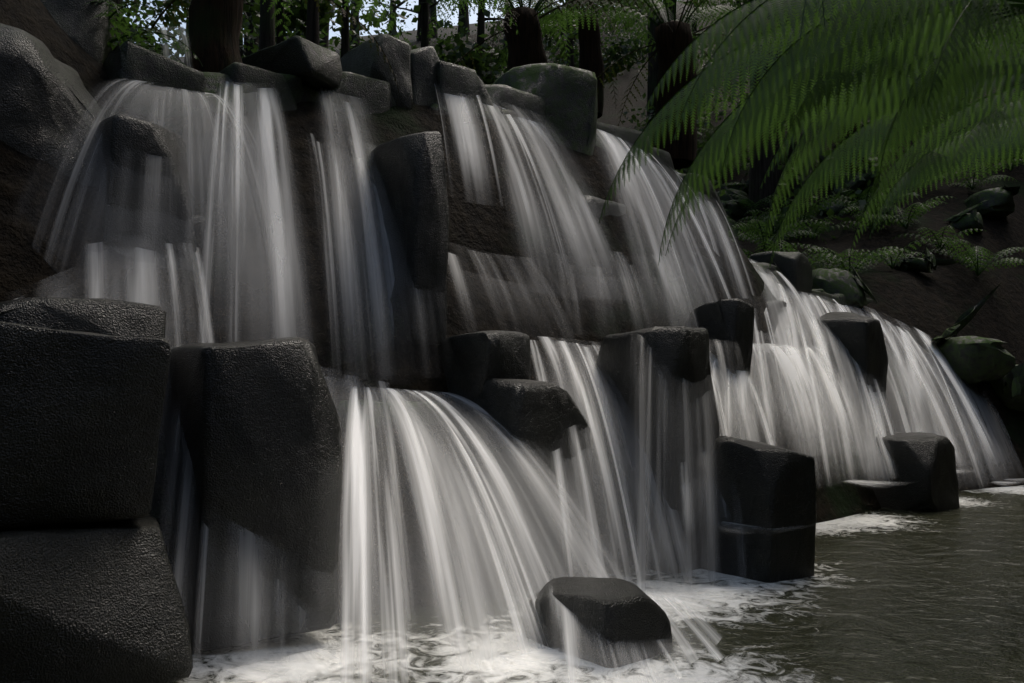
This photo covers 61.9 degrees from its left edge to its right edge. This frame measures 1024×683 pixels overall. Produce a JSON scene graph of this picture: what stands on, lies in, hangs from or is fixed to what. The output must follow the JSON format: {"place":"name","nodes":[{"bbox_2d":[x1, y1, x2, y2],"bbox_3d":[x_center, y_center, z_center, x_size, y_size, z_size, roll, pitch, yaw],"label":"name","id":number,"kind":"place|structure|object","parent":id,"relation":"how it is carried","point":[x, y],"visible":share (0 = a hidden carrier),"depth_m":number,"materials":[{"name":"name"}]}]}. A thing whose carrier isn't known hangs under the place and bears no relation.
{"place":"outdoors","nodes":[
{"label":"outdoors","id":0,"kind":"place"},
{"bbox_2d":[123,0,662,56],"label":"sky","id":1,"kind":"structure","parent":0,"point":[409,25],"materials":[{"name":"white"}]},
{"bbox_2d":[0,0,1023,654],"bbox_3d":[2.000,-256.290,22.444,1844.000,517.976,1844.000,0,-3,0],"label":"cliff","id":2,"kind":"structure","parent":0,"point":[540,274],"depth_m":5.95,"materials":[{"name":"grey stone"}]},
{"bbox_2d":[0,0,1023,682],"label":"rocks","id":3,"kind":"object","parent":2,"relation":"on","point":[92,390],"visible":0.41,"depth_m":4.71,"materials":[{"name":"grey stone"}]},
{"bbox_2d":[82,0,1023,275],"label":"fern","id":4,"kind":"object","parent":2,"relation":"on","point":[904,52],"depth_m":6.41,"materials":[{"name":"green plant"}]},
{"bbox_2d":[116,0,1023,241],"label":"tree","id":5,"kind":"object","parent":2,"relation":"on","point":[296,25],"depth_m":18.99,"materials":[{"name":"green plant"}]},
{"bbox_2d":[169,485,1023,682],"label":"pool","id":6,"kind":"structure","parent":2,"relation":"on","point":[882,595],"depth_m":4.23,"materials":[{"name":"liquid"}]},
{"bbox_2d":[137,27,990,682],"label":"waterfall","id":7,"kind":"structure","parent":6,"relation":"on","point":[791,363],"depth_m":5.56,"materials":[{"name":"liquid"}]},
{"bbox_2d":[125,0,928,176],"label":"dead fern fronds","id":8,"kind":"object","parent":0,"point":[168,13],"visible":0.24,"depth_m":9.67,"materials":[{"name":"brown plant"}]}
]}

